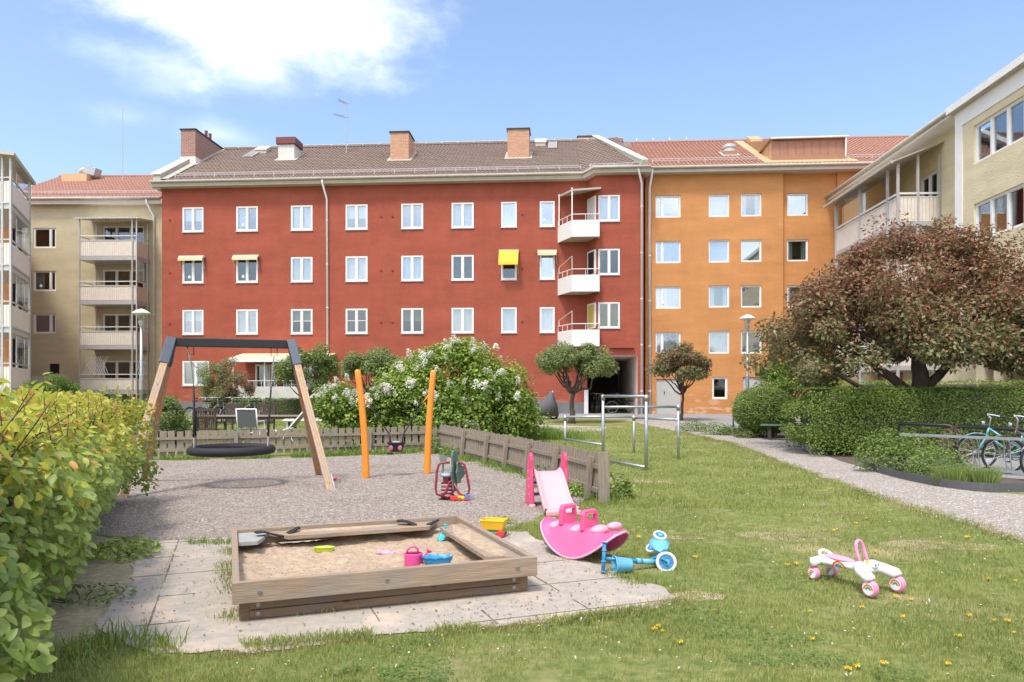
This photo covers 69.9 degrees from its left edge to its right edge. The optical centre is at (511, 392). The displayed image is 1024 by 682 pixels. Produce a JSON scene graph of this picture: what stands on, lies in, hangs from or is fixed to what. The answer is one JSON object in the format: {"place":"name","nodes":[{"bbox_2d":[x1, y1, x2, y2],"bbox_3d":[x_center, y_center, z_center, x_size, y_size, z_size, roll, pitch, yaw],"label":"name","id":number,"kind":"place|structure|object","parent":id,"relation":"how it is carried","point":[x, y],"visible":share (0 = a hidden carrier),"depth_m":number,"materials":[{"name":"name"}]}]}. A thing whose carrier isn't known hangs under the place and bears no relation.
{"place":"outdoors","nodes":[
{"label":"outdoors","id":0,"kind":"place"},
{"bbox_2d":[132,420,470,448],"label":"grass","id":1,"kind":"structure","parent":0,"point":[300,427],"depth_m":24.59,"materials":[{"name":"green plant"}]},
{"bbox_2d":[96,531,676,652],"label":"paving","id":2,"kind":"structure","parent":0,"point":[200,617],"depth_m":5.17,"materials":[{"name":"grey concrete"}]},
{"bbox_2d":[208,544,240,624],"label":"weeds","id":3,"kind":"object","parent":2,"relation":"on","point":[226,580],"visible":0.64,"depth_m":5.83,"materials":[{"name":"green plant"}]},
{"bbox_2d":[100,531,652,650],"bbox_3d":[-1.160,1.482,6.221,4.034,0.008,3.552,0,0,-16],"label":"debris","id":4,"kind":"object","parent":2,"relation":"on","point":[363,611],"visible":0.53,"depth_m":5.21,"materials":[{"name":"plant"}]},
{"bbox_2d":[232,515,536,620],"bbox_3d":[-1.160,1.353,6.014,2.128,0.289,2.006,0,0,-21],"label":"sandbox","id":5,"kind":"object","parent":2,"relation":"on","point":[272,576],"visible":0.96,"depth_m":5.57,"materials":[{"name":"brown wood"}]},
{"bbox_2d":[479,517,507,536],"bbox_3d":[-0.188,1.400,7.632,0.259,0.174,0.182,0,0,14],"label":"toy truck","id":6,"kind":"object","parent":2,"relation":"on","point":[492,524],"visible":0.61,"depth_m":7.57,"materials":[{"name":"yellow plastic"}]},
{"bbox_2d":[540,503,629,559],"bbox_3d":[0.653,1.268,6.737,0.440,0.454,0.969,0,0,-43],"label":"seesaw","id":7,"kind":"object","parent":2,"relation":"on","point":[570,535],"visible":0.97,"depth_m":6.66},
{"bbox_2d":[0,0,1023,189],"label":"sky","id":8,"kind":"structure","parent":0,"point":[241,72],"materials":[{"name":"blue"}]},
{"bbox_2d":[4,409,1023,681],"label":"ground","id":9,"kind":"structure","parent":0,"point":[645,669],"depth_m":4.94,"materials":[{"name":"green plant"}]},
{"bbox_2d":[0,151,35,394],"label":"apartment building","id":10,"kind":"structure","parent":9,"relation":"on","point":[15,264],"depth_m":34.65,"materials":[{"name":"beige paint"}]},
{"bbox_2d":[21,373,83,397],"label":"bush","id":11,"kind":"object","parent":9,"relation":"on","point":[67,386],"visible":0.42,"depth_m":30.14,"materials":[{"name":"green plant"}]},
{"bbox_2d":[5,627,134,674],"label":"grass","id":12,"kind":"structure","parent":9,"relation":"on","point":[81,647],"depth_m":4.21,"materials":[{"name":"green plant"}]},
{"bbox_2d":[1,536,147,656],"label":"flower bed","id":13,"kind":"object","parent":9,"relation":"on","point":[109,571],"visible":0.32,"depth_m":5.47,"materials":[{"name":"soil"}]},
{"bbox_2d":[41,581,136,607],"bbox_3d":[-3.102,1.453,5.317,0.733,0.131,0.644,0,0,0],"label":"plant","id":14,"kind":"object","parent":13,"relation":"on","point":[70,600],"visible":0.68,"depth_m":5.27,"materials":[{"name":"green plant"}]},
{"bbox_2d":[89,534,163,561],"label":"plant","id":15,"kind":"object","parent":13,"relation":"on","point":[111,545],"visible":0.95,"depth_m":6.66,"materials":[{"name":"green plant"}]},
{"bbox_2d":[0,372,165,681],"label":"hedge","id":16,"kind":"object","parent":9,"relation":"on","point":[69,466],"visible":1,"depth_m":3.96,"materials":[{"name":"green plant"}]},
{"bbox_2d":[19,107,161,408],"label":"apartment building","id":17,"kind":"structure","parent":9,"relation":"on","point":[96,258],"depth_m":46.40,"materials":[{"name":"beige paint"}]},
{"bbox_2d":[34,314,55,332],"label":"window","id":18,"kind":"structure","parent":17,"relation":"in","point":[43,323],"depth_m":46.60,"materials":[{"name":"brown glass"}]},
{"bbox_2d":[103,270,143,287],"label":"window","id":19,"kind":"structure","parent":17,"relation":"in","point":[108,275],"depth_m":46.49,"materials":[{"name":"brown glass"}]},
{"bbox_2d":[103,314,143,332],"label":"window","id":20,"kind":"structure","parent":17,"relation":"in","point":[108,319],"depth_m":46.49,"materials":[{"name":"brown glass"}]},
{"bbox_2d":[103,361,143,378],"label":"window","id":21,"kind":"structure","parent":17,"relation":"in","point":[116,367],"depth_m":46.49,"materials":[{"name":"brown glass"}]},
{"bbox_2d":[42,614,193,662],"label":"weeds","id":22,"kind":"object","parent":9,"relation":"on","point":[99,635],"visible":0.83,"depth_m":4.30,"materials":[{"name":"green plant"}]},
{"bbox_2d":[132,309,150,422],"bbox_3d":[-12.134,-0.658,24.000,0.567,4.196,0.567,0,0,0],"label":"street lamp","id":23,"kind":"object","parent":9,"relation":"on","point":[141,312],"visible":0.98,"depth_m":23.96,"materials":[{"name":"metal"}]},
{"bbox_2d":[132,393,192,445],"bbox_3d":[-9.400,0.763,19.562,1.650,1.539,1.703,0,0,0],"label":"bush","id":24,"kind":"object","parent":9,"relation":"on","point":[175,415],"visible":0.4,"depth_m":19.37,"materials":[{"name":"green plant"}]},
{"bbox_2d":[195,408,225,430],"bbox_3d":[-8.210,0.916,19.955,0.600,1.012,0.635,0,0,4],"label":"garden chair","id":25,"kind":"object","parent":9,"relation":"on","point":[206,426],"visible":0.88,"depth_m":19.70,"materials":[{"name":"brown wood"}]},
{"bbox_2d":[195,356,255,414],"bbox_3d":[-13.930,-0.309,35.372,3.142,3.051,2.350,0,0,0],"label":"bush","id":26,"kind":"object","parent":9,"relation":"on","point":[223,389],"visible":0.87,"depth_m":35.28,"materials":[{"name":"green plant"}]},
{"bbox_2d":[235,408,264,434],"bbox_3d":[-7.035,0.924,19.760,0.580,1.021,0.680,0,0,3],"label":"garden chair","id":27,"kind":"object","parent":9,"relation":"on","point":[246,420],"visible":0.74,"depth_m":19.49,"materials":[{"name":"white metal"}]},
{"bbox_2d":[228,397,318,414],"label":"hedge","id":28,"kind":"object","parent":9,"relation":"on","point":[289,406],"visible":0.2,"depth_m":34.27,"materials":[{"name":"green plant"}]},
{"bbox_2d":[133,426,436,456],"bbox_3d":[-5.443,1.166,17.100,7.518,0.698,0.322,0,0,-20],"label":"picket fence","id":29,"kind":"object","parent":9,"relation":"on","point":[231,437],"visible":0.45,"depth_m":17.22,"materials":[{"name":"brown wood"}]},
{"bbox_2d":[271,342,340,395],"bbox_3d":[-9.319,-0.558,33.388,3.360,3.555,2.177,0,0,0],"label":"tree","id":30,"kind":"object","parent":9,"relation":"on","point":[323,371],"visible":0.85,"depth_m":33.08,"materials":[{"name":"green plant"}]},
{"bbox_2d":[339,346,400,393],"bbox_3d":[-5.802,-0.327,29.950,2.555,3.219,2.373,0,0,0],"label":"tree","id":31,"kind":"object","parent":9,"relation":"on","point":[369,363],"visible":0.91,"depth_m":29.39,"materials":[{"name":"green plant"}]},
{"bbox_2d":[129,593,704,664],"bbox_3d":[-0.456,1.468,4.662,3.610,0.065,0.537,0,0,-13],"label":"grass","id":32,"kind":"structure","parent":9,"relation":"on","point":[260,644],"depth_m":4.51,"materials":[{"name":"green plant"}]},
{"bbox_2d":[149,98,686,413],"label":"apartment building","id":33,"kind":"structure","parent":9,"relation":"on","point":[518,245],"depth_m":39.53,"materials":[{"name":"red paint"}]},
{"bbox_2d":[182,207,203,232],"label":"window","id":34,"kind":"structure","parent":33,"relation":"in","point":[189,214],"depth_m":40.21,"materials":[{"name":"white glass"}]},
{"bbox_2d":[182,310,203,334],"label":"window","id":35,"kind":"structure","parent":33,"relation":"in","point":[187,315],"depth_m":40.21,"materials":[{"name":"white glass"}]},
{"bbox_2d":[182,361,208,385],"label":"window","id":36,"kind":"structure","parent":33,"relation":"in","point":[186,365],"depth_m":40.30,"materials":[{"name":"white glass"}]},
{"bbox_2d":[235,206,257,231],"bbox_3d":[-14.439,-9.468,40.047,1.264,1.385,0.230,0,0,4],"label":"window","id":37,"kind":"structure","parent":33,"relation":"in","point":[242,213],"depth_m":40.00,"materials":[{"name":"clear glass"}]},
{"bbox_2d":[235,309,257,334],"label":"window","id":38,"kind":"structure","parent":33,"relation":"in","point":[246,320],"depth_m":40.09,"materials":[{"name":"clear glass"}]},
{"bbox_2d":[290,205,312,230],"bbox_3d":[-11.403,-9.468,39.831,1.252,1.385,0.201,0,0,4],"label":"window","id":39,"kind":"structure","parent":33,"relation":"in","point":[301,216],"depth_m":39.88,"materials":[{"name":"clear glass"}]},
{"bbox_2d":[290,257,312,282],"bbox_3d":[-11.404,-6.667,39.825,1.252,1.385,0.189,0,0,4],"label":"window","id":40,"kind":"structure","parent":33,"relation":"in","point":[301,267],"depth_m":39.88,"materials":[{"name":"clear glass"}]},
{"bbox_2d":[290,309,312,334],"bbox_3d":[-11.403,-3.848,39.831,1.252,1.385,0.201,0,0,4],"label":"window","id":41,"kind":"structure","parent":33,"relation":"in","point":[301,315],"depth_m":39.81,"materials":[{"name":"clear glass"}]},
{"bbox_2d":[345,204,367,229],"bbox_3d":[-8.386,-9.468,39.622,1.257,1.385,0.189,0,0,4],"label":"window","id":42,"kind":"structure","parent":33,"relation":"in","point":[360,211],"depth_m":39.60,"materials":[{"name":"clear glass"}]},
{"bbox_2d":[345,256,367,281],"bbox_3d":[-8.386,-6.667,39.622,1.257,1.385,0.189,0,0,4],"label":"window","id":43,"kind":"structure","parent":33,"relation":"in","point":[356,266],"depth_m":39.68,"materials":[{"name":"clear glass"}]},
{"bbox_2d":[401,256,422,281],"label":"window","id":44,"kind":"structure","parent":33,"relation":"in","point":[411,266],"depth_m":39.49,"materials":[{"name":"clear glass"}]},
{"bbox_2d":[401,203,423,229],"bbox_3d":[-5.356,-9.468,39.419,1.245,1.385,0.189,0,0,4],"label":"window","id":45,"kind":"structure","parent":33,"relation":"in","point":[411,214],"depth_m":39.49,"materials":[{"name":"clear glass"}]},
{"bbox_2d":[401,308,423,333],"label":"window","id":46,"kind":"structure","parent":33,"relation":"in","point":[407,314],"depth_m":39.39,"materials":[{"name":"clear glass"}]},
{"bbox_2d":[451,202,473,228],"bbox_3d":[-2.632,-9.468,39.242,1.251,1.385,0.201,0,0,4],"label":"window","id":47,"kind":"structure","parent":33,"relation":"in","point":[462,213],"depth_m":39.30,"materials":[{"name":"clear glass"}]},
{"bbox_2d":[451,255,473,280],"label":"window","id":48,"kind":"structure","parent":33,"relation":"in","point":[462,265],"depth_m":39.30,"materials":[{"name":"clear glass"}]},
{"bbox_2d":[451,308,473,333],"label":"window","id":49,"kind":"structure","parent":33,"relation":"in","point":[462,318],"depth_m":39.30,"materials":[{"name":"clear glass"}]},
{"bbox_2d":[501,202,516,227],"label":"window","id":50,"kind":"structure","parent":33,"relation":"in","point":[508,209],"depth_m":39.15,"materials":[{"name":"clear glass"}]},
{"bbox_2d":[501,307,516,333],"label":"window","id":51,"kind":"structure","parent":33,"relation":"in","point":[508,315],"depth_m":39.14,"materials":[{"name":"clear glass"}]},
{"bbox_2d":[539,255,554,279],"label":"window","id":52,"kind":"structure","parent":33,"relation":"in","point":[547,262],"depth_m":39.01,"materials":[{"name":"clear glass"}]},
{"bbox_2d":[540,307,554,332],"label":"window","id":53,"kind":"structure","parent":33,"relation":"in","point":[547,314],"depth_m":39.01,"materials":[{"name":"clear glass"}]},
{"bbox_2d":[598,195,619,221],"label":"window","id":54,"kind":"structure","parent":33,"relation":"in","point":[608,205],"depth_m":37.85,"materials":[{"name":"clear glass"}]},
{"bbox_2d":[598,302,619,328],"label":"window","id":55,"kind":"structure","parent":33,"relation":"in","point":[608,312],"depth_m":37.85,"materials":[{"name":"clear glass"}]},
{"bbox_2d":[311,334,551,443],"bbox_3d":[-2.132,-0.011,20.899,6.632,3.214,3.766,0,0,0],"label":"lilac bush","id":56,"kind":"object","parent":9,"relation":"on","point":[496,401],"visible":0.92,"depth_m":20.05,"materials":[{"name":"green plant"}]},
{"bbox_2d":[529,391,558,418],"bbox_3d":[1.282,0.547,32.504,1.640,1.295,0.610,0,0,-10],"label":"sculpture","id":57,"kind":"object","parent":9,"relation":"on","point":[548,403],"visible":0.52,"depth_m":32.36,"materials":[{"name":"grey"}]},
{"bbox_2d":[91,452,1023,540],"bbox_3d":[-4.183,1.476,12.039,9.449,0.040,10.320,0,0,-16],"label":"gravel","id":58,"kind":"structure","parent":9,"relation":"on","point":[295,462],"depth_m":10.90,"materials":[{"name":"grey gravel"}]},
{"bbox_2d":[119,336,334,497],"bbox_3d":[-4.521,0.337,11.924,3.039,2.467,2.241,0,0,-19],"label":"swing","id":59,"kind":"object","parent":58,"relation":"on","point":[159,387],"visible":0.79,"depth_m":11.77,"materials":[{"name":"black paint"}]},
{"bbox_2d":[153,447,419,460],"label":"weeds","id":60,"kind":"object","parent":58,"relation":"on","point":[307,454],"visible":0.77,"depth_m":16.80,"materials":[{"name":"green plant"}]},
{"bbox_2d":[355,369,435,477],"bbox_3d":[-2.086,0.590,13.242,1.543,2.022,0.291,0,0,-29],"label":"swing","id":61,"kind":"object","parent":58,"relation":"on","point":[396,446],"visible":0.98,"depth_m":13.14,"materials":[{"name":"orange paint"}]},
{"bbox_2d":[434,450,469,500],"bbox_3d":[-0.829,1.151,10.304,0.504,0.701,0.303,0,0,0],"label":"spring rocker","id":62,"kind":"object","parent":58,"relation":"on","point":[454,476],"visible":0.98,"depth_m":10.21,"materials":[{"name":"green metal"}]},
{"bbox_2d":[433,448,581,494],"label":"weeds","id":63,"kind":"object","parent":58,"relation":"on","point":[466,458],"visible":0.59,"depth_m":14.88,"materials":[{"name":"green plant"}]},
{"bbox_2d":[437,424,609,503],"bbox_3d":[-0.188,1.150,14.244,0.394,0.739,9.153,0,0,-20],"label":"picket fence","id":64,"kind":"object","parent":58,"relation":"on","point":[590,470],"visible":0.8,"depth_m":12.94,"materials":[{"name":"brown wood"}]},
{"bbox_2d":[525,452,580,516],"bbox_3d":[0.526,1.145,9.458,0.562,0.710,1.166,0,0,-10],"label":"slide","id":65,"kind":"object","parent":58,"relation":"on","point":[553,492],"visible":0.89,"depth_m":9.52,"materials":[{"name":"pink plastic"}]},
{"bbox_2d":[534,340,619,423],"bbox_3d":[2.628,-0.432,29.497,3.585,3.451,2.383,0,0,0],"label":"tree","id":66,"kind":"object","parent":9,"relation":"on","point":[584,362],"visible":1,"depth_m":29.17,"materials":[{"name":"green plant"}]},
{"bbox_2d":[144,461,1023,681],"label":"clover","id":67,"kind":"object","parent":9,"relation":"on","point":[427,672],"visible":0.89,"depth_m":4.42,"materials":[{"name":"green plant"}]},
{"bbox_2d":[291,426,879,508],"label":"grass","id":68,"kind":"structure","parent":9,"relation":"on","point":[710,500],"depth_m":12.37,"materials":[{"name":"green plant"}]},
{"bbox_2d":[595,472,635,498],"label":"plant","id":69,"kind":"object","parent":9,"relation":"on","point":[619,485],"visible":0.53,"depth_m":10.36,"materials":[{"name":"green plant"}]},
{"bbox_2d":[563,395,679,470],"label":"climbing bars","id":70,"kind":"object","parent":9,"relation":"on","point":[633,417],"visible":0.91,"depth_m":15.90,"materials":[{"name":"silver metal"}]},
{"bbox_2d":[221,456,1022,677],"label":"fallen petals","id":71,"kind":"object","parent":9,"relation":"on","point":[715,598],"visible":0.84,"depth_m":4.61,"materials":[{"name":"yellow plant"}]},
{"bbox_2d":[546,548,710,595],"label":"grass","id":72,"kind":"structure","parent":9,"relation":"on","point":[629,578],"depth_m":5.85,"materials":[{"name":"green plant"}]},
{"bbox_2d":[601,530,676,573],"bbox_3d":[1.165,1.382,6.286,0.465,0.288,0.932,0,0,38],"label":"scooter","id":73,"kind":"object","parent":9,"relation":"on","point":[663,558],"visible":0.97,"depth_m":6.21,"materials":[{"name":"blue plastic"}]},
{"bbox_2d":[645,341,712,420],"bbox_3d":[7.172,-0.490,31.438,2.985,3.476,2.246,0,0,0],"label":"tree","id":74,"kind":"object","parent":9,"relation":"on","point":[676,358],"visible":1,"depth_m":31.14,"materials":[{"name":"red plant"}]},
{"bbox_2d":[730,385,795,436],"bbox_3d":[7.793,0.568,22.681,2.040,1.668,2.017,0,0,0],"label":"shrub","id":75,"kind":"object","parent":9,"relation":"on","point":[754,408],"visible":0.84,"depth_m":22.13,"materials":[{"name":"green plant"}]},
{"bbox_2d":[621,135,909,413],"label":"apartment building","id":76,"kind":"structure","parent":9,"relation":"on","point":[735,230],"depth_m":38.09,"materials":[{"name":"orange paint"}]},
{"bbox_2d":[655,332,680,352],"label":"window","id":77,"kind":"structure","parent":76,"relation":"in","point":[663,340],"depth_m":38.37,"materials":[{"name":"clear glass"}]},
{"bbox_2d":[656,379,679,413],"bbox_3d":[8.158,0.237,38.298,1.270,1.925,0.105,0,0,4],"label":"door","id":78,"kind":"structure","parent":76,"relation":"in","point":[665,395],"depth_m":38.30,"materials":[{"name":"grey metal"}]},
{"bbox_2d":[709,194,728,216],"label":"window","id":79,"kind":"structure","parent":76,"relation":"in","point":[718,204],"depth_m":38.20,"materials":[{"name":"clear glass"}]},
{"bbox_2d":[709,240,728,262],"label":"window","id":80,"kind":"structure","parent":76,"relation":"in","point":[718,249],"depth_m":38.20,"materials":[{"name":"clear glass"}]},
{"bbox_2d":[709,331,728,353],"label":"window","id":81,"kind":"structure","parent":76,"relation":"in","point":[718,340],"depth_m":38.20,"materials":[{"name":"clear glass"}]},
{"bbox_2d":[752,353,844,423],"bbox_3d":[9.538,0.009,24.550,3.016,2.879,2.841,0,0,-43],"label":"tree","id":82,"kind":"object","parent":9,"relation":"on","point":[776,380],"visible":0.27,"depth_m":24.06,"materials":[{"name":"green plant"}]},
{"bbox_2d":[680,431,1023,544],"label":"grass","id":83,"kind":"structure","parent":9,"relation":"on","point":[911,505],"depth_m":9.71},
{"bbox_2d":[808,539,905,596],"bbox_3d":[2.631,1.304,5.662,0.381,0.373,0.662,0,0,-27],"label":"ride on toy","id":84,"kind":"object","parent":9,"relation":"on","point":[866,569],"visible":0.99,"depth_m":5.53,"materials":[{"name":"white plastic"}]},
{"bbox_2d":[739,210,1023,391],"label":"tree","id":85,"kind":"object","parent":9,"relation":"on","point":[936,332],"visible":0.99,"depth_m":17.62,"materials":[{"name":"red plant"}]},
{"bbox_2d":[778,385,1023,456],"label":"hedge","id":86,"kind":"object","parent":9,"relation":"on","point":[849,418],"visible":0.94,"depth_m":16.85,"materials":[{"name":"green plant"}]},
{"bbox_2d":[811,379,1023,393],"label":"hedge","id":87,"kind":"object","parent":9,"relation":"on","point":[984,384],"visible":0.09,"depth_m":22.00,"materials":[{"name":"green plant"}]},
{"bbox_2d":[818,452,1023,482],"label":"flower bed","id":88,"kind":"object","parent":9,"relation":"on","point":[846,457],"visible":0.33,"depth_m":15.92,"materials":[{"name":"soil"}]},
{"bbox_2d":[852,426,918,472],"bbox_3d":[7.109,1.076,13.954,1.272,0.885,0.696,0,0,0],"label":"plant","id":89,"kind":"object","parent":88,"relation":"on","point":[870,448],"visible":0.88,"depth_m":13.89,"materials":[{"name":"green plant"}]},
{"bbox_2d":[873,431,945,470],"bbox_3d":[7.581,1.120,13.956,1.390,0.798,0.683,0,0,0],"label":"plant","id":90,"kind":"object","parent":88,"relation":"on","point":[908,448],"visible":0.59,"depth_m":13.87,"materials":[{"name":"green plant"}]},
{"bbox_2d":[903,443,972,477],"bbox_3d":[7.313,1.187,12.586,1.184,0.662,0.678,0,0,0],"label":"plant","id":91,"kind":"object","parent":88,"relation":"on","point":[921,457],"visible":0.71,"depth_m":12.53,"materials":[{"name":"green plant"}]},
{"bbox_2d":[929,426,977,466],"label":"plant","id":92,"kind":"object","parent":88,"relation":"on","point":[953,440],"visible":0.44,"depth_m":14.59,"materials":[{"name":"green plant"}]},
{"bbox_2d":[927,462,983,484],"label":"plant","id":93,"kind":"object","parent":88,"relation":"on","point":[958,474],"visible":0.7,"depth_m":11.67,"materials":[{"name":"green plant"}]},
{"bbox_2d":[964,462,1006,482],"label":"plant","id":94,"kind":"object","parent":88,"relation":"on","point":[982,476],"visible":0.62,"depth_m":11.55,"materials":[{"name":"green plant"}]},
{"bbox_2d":[823,53,1023,385],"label":"apartment building","id":95,"kind":"structure","parent":9,"relation":"on","point":[958,164],"depth_m":27.36,"materials":[{"name":"beige paint"}]},
{"bbox_2d":[976,96,1023,162],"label":"window","id":96,"kind":"structure","parent":95,"relation":"in","point":[992,120],"depth_m":23.79,"materials":[{"name":"white wood"}]},
{"bbox_2d":[976,183,1023,238],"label":"window","id":97,"kind":"structure","parent":95,"relation":"in","point":[992,200],"depth_m":23.69,"materials":[{"name":"white wood"}]},
{"bbox_2d":[863,461,1023,491],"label":"bed edging","id":98,"kind":"object","parent":9,"relation":"on","point":[987,487],"visible":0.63,"depth_m":11.44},
{"bbox_2d":[525,425,598,441],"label":"grass","id":99,"kind":"structure","parent":0,"point":[550,433],"depth_m":21.82,"materials":[{"name":"green plant"}]},
{"bbox_2d":[545,413,994,453],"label":"road","id":100,"kind":"structure","parent":0,"point":[726,419],"depth_m":33.87,"materials":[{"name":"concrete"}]},
{"bbox_2d":[635,420,1023,541],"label":"path","id":101,"kind":"structure","parent":0,"point":[773,445],"depth_m":11.70,"materials":[{"name":"grey gravel"}]},
{"bbox_2d":[854,453,1023,478],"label":"pavement","id":102,"kind":"structure","parent":0,"point":[1014,464],"depth_m":15.65,"materials":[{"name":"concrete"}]},
{"bbox_2d":[898,421,1023,464],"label":"railing","id":103,"kind":"object","parent":102,"relation":"on","point":[900,423],"visible":0.56,"depth_m":14.88,"materials":[{"name":"metal"}]},
{"bbox_2d":[900,433,1023,473],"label":"bicycle rack","id":104,"kind":"object","parent":102,"relation":"on","point":[976,438],"visible":0.67,"depth_m":13.64,"materials":[{"name":"metal"}]},
{"bbox_2d":[956,414,1023,467],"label":"bicycle","id":105,"kind":"object","parent":102,"relation":"on","point":[962,440],"visible":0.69,"depth_m":14.21,"materials":[{"name":"teal metal"}]},
{"bbox_2d":[981,415,1023,473],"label":"bicycle","id":106,"kind":"object","parent":102,"relation":"on","point":[1020,444],"visible":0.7,"depth_m":13.49,"materials":[{"name":"black metal"}]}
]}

